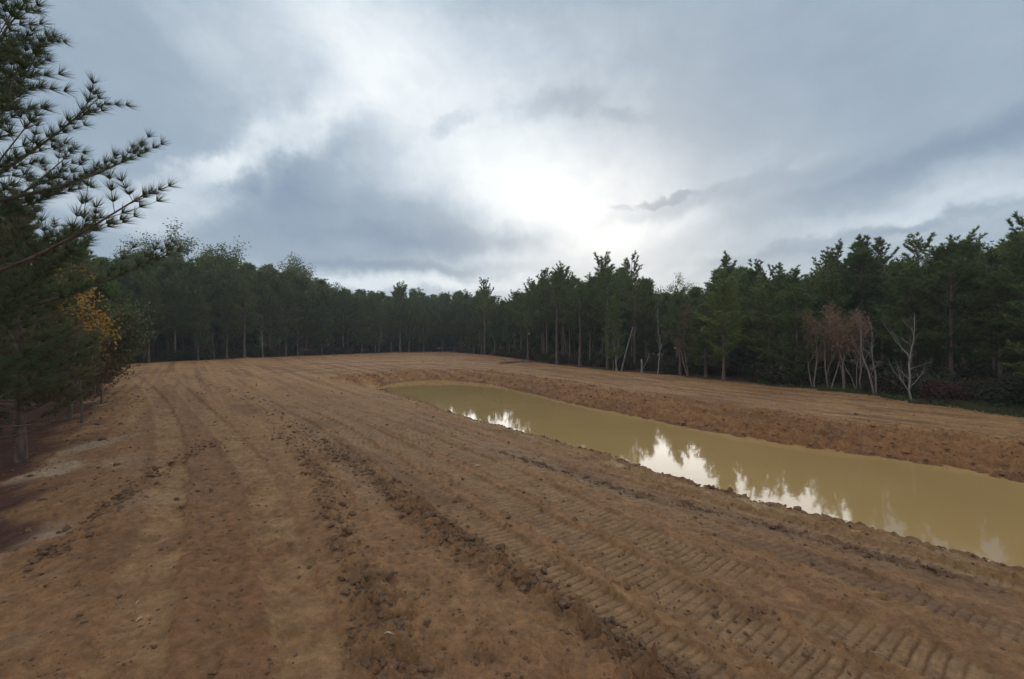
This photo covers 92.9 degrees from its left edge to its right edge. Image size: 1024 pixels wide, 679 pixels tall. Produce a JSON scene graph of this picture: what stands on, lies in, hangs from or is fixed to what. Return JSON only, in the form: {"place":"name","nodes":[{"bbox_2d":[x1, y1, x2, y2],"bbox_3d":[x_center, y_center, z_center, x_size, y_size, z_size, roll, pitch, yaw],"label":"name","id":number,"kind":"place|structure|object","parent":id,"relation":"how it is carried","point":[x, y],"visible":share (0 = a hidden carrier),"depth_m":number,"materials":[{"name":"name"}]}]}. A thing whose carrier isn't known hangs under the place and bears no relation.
{"place":"outdoors","nodes":[
{"label":"outdoors","id":0,"kind":"place"},
{"bbox_2d":[0,347,1023,678],"bbox_3d":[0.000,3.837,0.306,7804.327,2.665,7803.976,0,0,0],"label":"ground","id":1,"kind":"structure","parent":0,"point":[928,639],"depth_m":6.85,"materials":[{"name":"soil"}]},
{"bbox_2d":[0,190,84,434],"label":"pine tree","id":2,"kind":"object","parent":1,"relation":"on","point":[50,280],"visible":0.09,"depth_m":17.19,"materials":[{"name":"green plant"}]},
{"bbox_2d":[0,187,124,463],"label":"pine tree","id":3,"kind":"object","parent":1,"relation":"on","point":[22,334],"visible":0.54,"depth_m":12.46,"materials":[{"name":"green plant"}]},
{"bbox_2d":[45,294,106,420],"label":"pine tree","id":4,"kind":"object","parent":1,"relation":"on","point":[90,383],"visible":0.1,"depth_m":18.58,"materials":[{"name":"green plant"}]},
{"bbox_2d":[29,223,126,396],"bbox_3d":[-23.841,-1.505,26.418,4.912,9.574,4.513,0,0,41],"label":"pine tree","id":5,"kind":"object","parent":1,"relation":"on","point":[81,259],"visible":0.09,"depth_m":26.23,"materials":[{"name":"green plant"}]},
{"bbox_2d":[47,256,124,422],"bbox_3d":[-15.292,0.119,17.259,2.463,5.866,3.705,0,0,-42],"label":"oak tree","id":6,"kind":"object","parent":1,"relation":"on","point":[87,324],"visible":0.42,"depth_m":17.47,"materials":[{"name":"orange plant"}]},
{"bbox_2d":[0,0,187,456],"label":"pine tree","id":7,"kind":"object","parent":1,"relation":"on","point":[12,52],"visible":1,"depth_m":8.15,"materials":[{"name":"green plant"}]},
{"bbox_2d":[53,292,147,415],"bbox_3d":[-18.209,0.591,21.220,3.442,5.478,3.386,0,0,33],"label":"oak tree","id":8,"kind":"object","parent":1,"relation":"on","point":[116,369],"visible":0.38,"depth_m":21.22,"materials":[{"name":"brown plant"}]},
{"bbox_2d":[66,273,144,395],"bbox_3d":[-21.691,-0.212,25.385,3.686,6.473,3.208,0,0,4],"label":"pine tree","id":9,"kind":"object","parent":1,"relation":"on","point":[102,289],"visible":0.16,"depth_m":25.31,"materials":[{"name":"green plant"}]},
{"bbox_2d":[105,276,133,382],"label":"pine tree","id":10,"kind":"object","parent":1,"relation":"on","point":[117,295],"visible":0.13,"depth_m":33.49,"materials":[{"name":"green plant"}]},
{"bbox_2d":[88,296,165,403],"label":"oak tree","id":11,"kind":"object","parent":1,"relation":"on","point":[129,339],"visible":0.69,"depth_m":21.92,"materials":[{"name":"green plant"}]},
{"bbox_2d":[118,254,173,360],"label":"pine tree","id":12,"kind":"object","parent":1,"relation":"on","point":[134,282],"visible":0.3,"depth_m":59.17,"materials":[{"name":"green plant"}]},
{"bbox_2d":[133,272,171,361],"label":"pine tree","id":13,"kind":"object","parent":1,"relation":"on","point":[149,287],"visible":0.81,"depth_m":56.70,"materials":[{"name":"green plant"}]},
{"bbox_2d":[146,256,193,350],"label":"pine tree","id":14,"kind":"object","parent":1,"relation":"on","point":[168,265],"visible":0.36,"depth_m":62.89,"materials":[{"name":"green plant"}]},
{"bbox_2d":[154,271,193,351],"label":"pine tree","id":15,"kind":"object","parent":1,"relation":"on","point":[173,286],"visible":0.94,"depth_m":59.76,"materials":[{"name":"green plant"}]},
{"bbox_2d":[169,258,218,347],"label":"pine tree","id":16,"kind":"object","parent":1,"relation":"on","point":[192,283],"visible":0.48,"depth_m":65.66,"materials":[{"name":"green plant"}]},
{"bbox_2d":[179,289,216,359],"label":"pine tree","id":17,"kind":"object","parent":1,"relation":"on","point":[201,308],"visible":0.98,"depth_m":61.76,"materials":[{"name":"green plant"}]},
{"bbox_2d":[177,243,242,350],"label":"hardwood tree","id":18,"kind":"object","parent":1,"relation":"on","point":[215,292],"visible":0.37,"depth_m":71.91,"materials":[{"name":"green plant"}]},
{"bbox_2d":[160,217,276,314],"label":"hardwood tree","id":19,"kind":"object","parent":1,"relation":"on","point":[227,272],"visible":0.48,"depth_m":71.58,"materials":[{"name":"green plant"}]},
{"bbox_2d":[210,289,242,357],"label":"pine tree","id":20,"kind":"object","parent":1,"relation":"on","point":[227,303],"visible":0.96,"depth_m":66.68,"materials":[{"name":"green plant"}]},
{"bbox_2d":[208,260,266,345],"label":"hardwood tree","id":21,"kind":"object","parent":1,"relation":"on","point":[252,341],"visible":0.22,"depth_m":73.50,"materials":[{"name":"green plant"}]},
{"bbox_2d":[223,263,260,355],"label":"pine tree","id":22,"kind":"object","parent":1,"relation":"on","point":[245,276],"visible":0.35,"depth_m":71.72,"materials":[{"name":"green plant"}]},
{"bbox_2d":[228,278,263,357],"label":"pine tree","id":23,"kind":"object","parent":1,"relation":"on","point":[243,289],"visible":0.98,"depth_m":68.10,"materials":[{"name":"green plant"}]},
{"bbox_2d":[248,267,283,347],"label":"pine tree","id":24,"kind":"object","parent":1,"relation":"on","point":[265,278],"visible":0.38,"depth_m":75.89,"materials":[{"name":"green plant"}]},
{"bbox_2d":[251,284,291,351],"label":"pine tree","id":25,"kind":"object","parent":1,"relation":"on","point":[266,300],"visible":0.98,"depth_m":72.72,"materials":[{"name":"green plant"}]},
{"bbox_2d":[268,280,303,355],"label":"pine tree","id":26,"kind":"object","parent":1,"relation":"on","point":[285,291],"visible":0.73,"depth_m":75.59,"materials":[{"name":"green plant"}]},
{"bbox_2d":[259,257,318,354],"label":"hardwood tree","id":27,"kind":"object","parent":1,"relation":"on","point":[304,275],"visible":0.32,"depth_m":82.11,"materials":[{"name":"green plant"}]},
{"bbox_2d":[260,251,320,346],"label":"hardwood tree","id":28,"kind":"object","parent":1,"relation":"on","point":[291,272],"visible":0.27,"depth_m":79.72,"materials":[{"name":"green plant"}]},
{"bbox_2d":[292,297,319,350],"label":"pine tree","id":29,"kind":"object","parent":1,"relation":"on","point":[310,321],"visible":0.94,"depth_m":79.90,"materials":[{"name":"green plant"}]},
{"bbox_2d":[288,277,327,354],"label":"pine tree","id":30,"kind":"object","parent":1,"relation":"on","point":[302,285],"visible":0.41,"depth_m":81.97,"materials":[{"name":"green plant"}]},
{"bbox_2d":[308,300,334,354],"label":"pine tree","id":31,"kind":"object","parent":1,"relation":"on","point":[322,330],"visible":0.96,"depth_m":81.89,"materials":[{"name":"green plant"}]},
{"bbox_2d":[332,286,355,346],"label":"pine tree","id":32,"kind":"object","parent":1,"relation":"on","point":[342,315],"visible":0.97,"depth_m":90.51,"materials":[{"name":"green plant"}]},
{"bbox_2d":[326,282,365,352],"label":"hardwood tree","id":33,"kind":"object","parent":1,"relation":"on","point":[335,293],"visible":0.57,"depth_m":94.59,"materials":[{"name":"green plant"}]},
{"bbox_2d":[353,307,372,353],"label":"pine tree","id":34,"kind":"object","parent":1,"relation":"on","point":[363,331],"visible":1,"depth_m":91.27,"materials":[{"name":"green plant"}]},
{"bbox_2d":[364,308,387,352],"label":"pine tree","id":35,"kind":"object","parent":1,"relation":"on","point":[375,319],"visible":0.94,"depth_m":94.98,"materials":[{"name":"green plant"}]},
{"bbox_2d":[381,300,401,351],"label":"pine tree","id":36,"kind":"object","parent":1,"relation":"on","point":[389,318],"visible":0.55,"depth_m":98.72,"materials":[{"name":"green plant"}]},
{"bbox_2d":[385,281,415,351],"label":"pine tree","id":37,"kind":"object","parent":1,"relation":"on","point":[401,289],"visible":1,"depth_m":97.46,"materials":[{"name":"green plant"}]},
{"bbox_2d":[395,302,423,351],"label":"pine tree","id":38,"kind":"object","parent":1,"relation":"on","point":[409,334],"visible":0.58,"depth_m":100.70,"materials":[{"name":"green plant"}]},
{"bbox_2d":[468,299,491,353],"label":"pine tree","id":39,"kind":"object","parent":1,"relation":"on","point":[481,329],"visible":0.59,"depth_m":87.73,"materials":[{"name":"green plant"}]},
{"bbox_2d":[475,277,497,354],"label":"pine tree","id":40,"kind":"object","parent":1,"relation":"on","point":[488,292],"visible":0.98,"depth_m":83.88,"materials":[{"name":"green plant"}]},
{"bbox_2d":[484,305,501,352],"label":"pine tree","id":41,"kind":"object","parent":1,"relation":"on","point":[493,318],"visible":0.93,"depth_m":79.72,"materials":[{"name":"green plant"}]},
{"bbox_2d":[491,299,507,349],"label":"pine tree","id":42,"kind":"object","parent":1,"relation":"on","point":[500,307],"visible":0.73,"depth_m":80.24,"materials":[{"name":"green plant"}]},
{"bbox_2d":[502,307,516,351],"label":"pine tree","id":43,"kind":"object","parent":1,"relation":"on","point":[509,330],"visible":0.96,"depth_m":74.34,"materials":[{"name":"green plant"}]},
{"bbox_2d":[0,374,1021,678],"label":"dirt clods","id":44,"kind":"object","parent":1,"relation":"on","point":[356,582],"visible":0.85,"depth_m":6.61,"materials":[{"name":"soil"}]},
{"bbox_2d":[8,230,1022,371],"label":"distant wood","id":45,"kind":"object","parent":1,"relation":"on","point":[535,341],"visible":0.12,"depth_m":71.49,"materials":[{"name":"plant"}]},
{"bbox_2d":[514,290,540,359],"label":"pine tree","id":46,"kind":"object","parent":1,"relation":"on","point":[528,294],"visible":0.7,"depth_m":65.75,"materials":[{"name":"green plant"}]},
{"bbox_2d":[525,273,554,353],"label":"pine tree","id":47,"kind":"object","parent":1,"relation":"on","point":[538,331],"visible":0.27,"depth_m":69.50,"materials":[{"name":"green plant"}]},
{"bbox_2d":[531,267,552,352],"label":"pine tree","id":48,"kind":"object","parent":1,"relation":"on","point":[544,272],"visible":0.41,"depth_m":67.78,"materials":[{"name":"green plant"}]},
{"bbox_2d":[527,275,561,353],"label":"pine tree","id":49,"kind":"object","parent":1,"relation":"on","point":[543,291],"visible":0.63,"depth_m":63.85,"materials":[{"name":"green plant"}]},
{"bbox_2d":[516,281,574,353],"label":"hardwood tree","id":50,"kind":"object","parent":1,"relation":"on","point":[538,316],"visible":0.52,"depth_m":63.77,"materials":[{"name":"green plant"}]},
{"bbox_2d":[535,274,576,363],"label":"pine tree","id":51,"kind":"object","parent":1,"relation":"on","point":[562,292],"visible":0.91,"depth_m":56.75,"materials":[{"name":"green plant"}]},
{"bbox_2d":[547,261,579,353],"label":"pine tree","id":52,"kind":"object","parent":1,"relation":"on","point":[561,271],"visible":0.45,"depth_m":65.72,"materials":[{"name":"green plant"}]},
{"bbox_2d":[128,346,1008,402],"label":"dry undergrowth","id":53,"kind":"object","parent":1,"relation":"on","point":[946,392],"visible":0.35,"depth_m":31.55,"materials":[{"name":"brown plant"}]},
{"bbox_2d":[127,343,1023,408],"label":"undergrowth","id":54,"kind":"object","parent":1,"relation":"on","point":[1008,390],"visible":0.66,"depth_m":34.37,"materials":[{"name":"green plant"}]},
{"bbox_2d":[560,283,600,365],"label":"pine tree","id":55,"kind":"object","parent":1,"relation":"on","point":[578,304],"visible":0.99,"depth_m":53.67,"materials":[{"name":"green plant"}]},
{"bbox_2d":[570,276,604,351],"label":"pine tree","id":56,"kind":"object","parent":1,"relation":"on","point":[596,330],"visible":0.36,"depth_m":58.81,"materials":[{"name":"green plant"}]},
{"bbox_2d":[576,285,601,359],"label":"pine tree","id":57,"kind":"object","parent":1,"relation":"on","point":[590,291],"visible":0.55,"depth_m":55.91,"materials":[{"name":"green plant"}]},
{"bbox_2d":[570,272,628,347],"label":"hardwood tree","id":58,"kind":"object","parent":1,"relation":"on","point":[610,282],"visible":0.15,"depth_m":56.45,"materials":[{"name":"green plant"}]},
{"bbox_2d":[578,251,623,354],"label":"pine tree","id":59,"kind":"object","parent":1,"relation":"on","point":[600,262],"visible":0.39,"depth_m":59.07,"materials":[{"name":"green plant"}]},
{"bbox_2d":[586,265,623,354],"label":"pine tree","id":60,"kind":"object","parent":1,"relation":"on","point":[602,270],"visible":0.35,"depth_m":53.22,"materials":[{"name":"green plant"}]},
{"bbox_2d":[587,270,629,368],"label":"pine tree","id":61,"kind":"object","parent":1,"relation":"on","point":[603,293],"visible":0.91,"depth_m":49.36,"materials":[{"name":"green plant"}]},
{"bbox_2d":[601,293,626,370],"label":"pine tree","id":62,"kind":"object","parent":1,"relation":"on","point":[612,312],"visible":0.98,"depth_m":46.71,"materials":[{"name":"green plant"}]},
{"bbox_2d":[618,274,652,362],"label":"pine tree","id":63,"kind":"object","parent":1,"relation":"on","point":[631,298],"visible":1,"depth_m":50.33,"materials":[{"name":"green plant"}]},
{"bbox_2d":[620,250,652,356],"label":"pine tree","id":64,"kind":"object","parent":1,"relation":"on","point":[626,265],"visible":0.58,"depth_m":59.89,"materials":[{"name":"green plant"}]},
{"bbox_2d":[629,285,669,359],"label":"pine tree","id":65,"kind":"object","parent":1,"relation":"on","point":[648,320],"visible":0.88,"depth_m":52.22,"materials":[{"name":"green plant"}]},
{"bbox_2d":[660,289,690,356],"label":"pine tree","id":66,"kind":"object","parent":1,"relation":"on","point":[672,301],"visible":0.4,"depth_m":46.74,"materials":[{"name":"green plant"}]},
{"bbox_2d":[662,290,694,375],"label":"pine tree","id":67,"kind":"object","parent":1,"relation":"on","point":[678,302],"visible":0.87,"depth_m":41.48,"materials":[{"name":"green plant"}]},
{"bbox_2d":[659,304,698,375],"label":"oak tree","id":68,"kind":"object","parent":1,"relation":"on","point":[687,322],"visible":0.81,"depth_m":41.18,"materials":[{"name":"green plant"}]},
{"bbox_2d":[348,369,1023,475],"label":"bank clods","id":69,"kind":"object","parent":1,"relation":"on","point":[867,451],"visible":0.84,"depth_m":18.45,"materials":[{"name":"soil"}]},
{"bbox_2d":[679,302,730,376],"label":"pine tree","id":70,"kind":"object","parent":1,"relation":"on","point":[697,322],"visible":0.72,"depth_m":39.45,"materials":[{"name":"green plant"}]},
{"bbox_2d":[690,282,738,356],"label":"pine tree","id":71,"kind":"object","parent":1,"relation":"on","point":[709,289],"visible":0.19,"depth_m":46.39,"materials":[{"name":"green plant"}]},
{"bbox_2d":[692,268,747,380],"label":"pine tree","id":72,"kind":"object","parent":1,"relation":"on","point":[726,293],"visible":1,"depth_m":36.00,"materials":[{"name":"green plant"}]},
{"bbox_2d":[708,251,739,362],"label":"pine tree","id":73,"kind":"object","parent":1,"relation":"on","point":[725,261],"visible":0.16,"depth_m":46.78,"materials":[{"name":"green plant"}]},
{"bbox_2d":[729,258,778,359],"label":"pine tree","id":74,"kind":"object","parent":1,"relation":"on","point":[751,274],"visible":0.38,"depth_m":41.73,"materials":[{"name":"green plant"}]},
{"bbox_2d":[721,270,792,358],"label":"hardwood tree","id":75,"kind":"object","parent":1,"relation":"on","point":[749,323],"visible":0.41,"depth_m":38.23,"materials":[{"name":"green plant"}]},
{"bbox_2d":[735,283,803,363],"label":"pine tree","id":76,"kind":"object","parent":1,"relation":"on","point":[772,308],"visible":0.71,"depth_m":35.22,"materials":[{"name":"green plant"}]},
{"bbox_2d":[760,262,787,348],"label":"pine tree","id":77,"kind":"object","parent":1,"relation":"on","point":[780,274],"visible":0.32,"depth_m":39.85,"materials":[{"name":"green plant"}]},
{"bbox_2d":[757,282,835,375],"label":"pine tree","id":78,"kind":"object","parent":1,"relation":"on","point":[794,322],"visible":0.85,"depth_m":32.50,"materials":[{"name":"green plant"}]},
{"bbox_2d":[779,265,819,358],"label":"pine tree","id":79,"kind":"object","parent":1,"relation":"on","point":[794,274],"visible":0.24,"depth_m":37.86,"materials":[{"name":"green plant"}]},
{"bbox_2d":[799,302,831,387],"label":"oak tree","id":80,"kind":"object","parent":1,"relation":"on","point":[819,355],"visible":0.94,"depth_m":31.34,"materials":[{"name":"brown plant"}]},
{"bbox_2d":[801,269,859,382],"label":"pine tree","id":81,"kind":"object","parent":1,"relation":"on","point":[827,284],"visible":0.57,"depth_m":33.91,"materials":[{"name":"green plant"}]},
{"bbox_2d":[808,247,853,360],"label":"pine tree","id":82,"kind":"object","parent":1,"relation":"on","point":[826,260],"visible":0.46,"depth_m":37.93,"materials":[{"name":"green plant"}]},
{"bbox_2d":[807,238,856,360],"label":"pine tree","id":83,"kind":"object","parent":1,"relation":"on","point":[838,249],"visible":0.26,"depth_m":39.83,"materials":[{"name":"green plant"}]},
{"bbox_2d":[820,300,863,389],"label":"oak tree","id":84,"kind":"object","parent":1,"relation":"on","point":[848,343],"visible":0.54,"depth_m":29.95,"materials":[{"name":"brown plant"}]},
{"bbox_2d":[812,310,873,388],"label":"oak tree","id":85,"kind":"object","parent":1,"relation":"on","point":[850,322],"visible":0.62,"depth_m":29.50,"materials":[{"name":"brown plant"}]},
{"bbox_2d":[822,301,876,389],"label":"oak tree","id":86,"kind":"object","parent":1,"relation":"on","point":[834,322],"visible":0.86,"depth_m":29.14,"materials":[{"name":"brown plant"}]},
{"bbox_2d":[820,243,898,365],"bbox_3d":[26.232,-2.038,36.517,5.875,10.421,6.330,0,0,12],"label":"pine tree","id":87,"kind":"object","parent":1,"relation":"on","point":[861,261],"visible":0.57,"depth_m":36.25,"materials":[{"name":"green plant"}]},
{"bbox_2d":[833,234,897,356],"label":"pine tree","id":88,"kind":"object","parent":1,"relation":"on","point":[860,242],"visible":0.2,"depth_m":37.41,"materials":[{"name":"green plant"}]},
{"bbox_2d":[853,298,881,394],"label":"bare tree","id":89,"kind":"object","parent":1,"relation":"on","point":[873,367],"visible":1,"depth_m":27.30,"materials":[{"name":"grey plant"}]},
{"bbox_2d":[853,236,904,364],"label":"pine tree","id":90,"kind":"object","parent":1,"relation":"on","point":[879,244],"visible":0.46,"depth_m":36.76,"materials":[{"name":"green plant"}]},
{"bbox_2d":[756,380,1023,417],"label":"grass","id":91,"kind":"structure","parent":1,"relation":"on","point":[967,404],"depth_m":23.61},
{"bbox_2d":[882,313,930,401],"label":"bare tree","id":92,"kind":"object","parent":1,"relation":"on","point":[909,382],"visible":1,"depth_m":24.40,"materials":[{"name":"grey plant"}]},
{"bbox_2d":[868,257,945,367],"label":"pine tree","id":93,"kind":"object","parent":1,"relation":"on","point":[892,299],"visible":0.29,"depth_m":32.99,"materials":[{"name":"green plant"}]},
{"bbox_2d":[881,232,939,369],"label":"pine tree","id":94,"kind":"object","parent":1,"relation":"on","point":[913,242],"visible":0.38,"depth_m":33.13,"materials":[{"name":"green plant"}]},
{"bbox_2d":[874,258,951,371],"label":"pine tree","id":95,"kind":"object","parent":1,"relation":"on","point":[907,316],"visible":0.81,"depth_m":28.65,"materials":[{"name":"green plant"}]},
{"bbox_2d":[914,239,987,374],"bbox_3d":[27.506,-1.631,31.031,5.347,9.632,4.963,0,0,-26],"label":"pine tree","id":96,"kind":"object","parent":1,"relation":"on","point":[937,255],"visible":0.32,"depth_m":30.85,"materials":[{"name":"green plant"}]},
{"bbox_2d":[908,249,996,377],"bbox_3d":[24.739,-0.920,27.401,4.380,8.202,3.761,0,0,41],"label":"pine tree","id":97,"kind":"object","parent":1,"relation":"on","point":[961,286],"visible":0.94,"depth_m":27.11,"materials":[{"name":"green plant"}]},
{"bbox_2d":[926,226,991,369],"bbox_3d":[28.369,-2.015,30.934,4.092,10.364,4.213,0,0,7],"label":"pine tree","id":98,"kind":"object","parent":1,"relation":"on","point":[968,246],"visible":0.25,"depth_m":30.42,"materials":[{"name":"green plant"}]},
{"bbox_2d":[960,265,1023,379],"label":"pine tree","id":99,"kind":"object","parent":1,"relation":"on","point":[997,298],"visible":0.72,"depth_m":25.80,"materials":[{"name":"green plant"}]},
{"bbox_2d":[975,245,1010,369],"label":"pine tree","id":100,"kind":"object","parent":1,"relation":"on","point":[991,259],"visible":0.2,"depth_m":30.48,"materials":[{"name":"green plant"}]},
{"bbox_2d":[975,232,1022,360],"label":"pine tree","id":101,"kind":"object","parent":1,"relation":"on","point":[1002,251],"visible":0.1,"depth_m":28.18,"materials":[{"name":"green plant"}]},
{"bbox_2d":[978,209,1023,375],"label":"pine tree","id":102,"kind":"object","parent":1,"relation":"on","point":[1014,250],"visible":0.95,"depth_m":25.05,"materials":[{"name":"green plant"}]},
{"bbox_2d":[990,238,1023,359],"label":"pine tree","id":103,"kind":"object","parent":1,"relation":"on","point":[1017,313],"visible":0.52,"depth_m":24.99,"materials":[{"name":"green plant"}]},
{"bbox_2d":[1002,281,1023,375],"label":"pine tree","id":104,"kind":"object","parent":1,"relation":"on","point":[1019,349],"visible":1,"depth_m":20.45,"materials":[{"name":"green plant"}]},
{"bbox_2d":[0,0,1023,301],"label":"sky","id":105,"kind":"structure","parent":0,"point":[436,147],"materials":[{"name":"grey"}]},
{"bbox_2d":[378,380,1023,566],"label":"pond water","id":106,"kind":"structure","parent":0,"point":[980,515],"depth_m":12.54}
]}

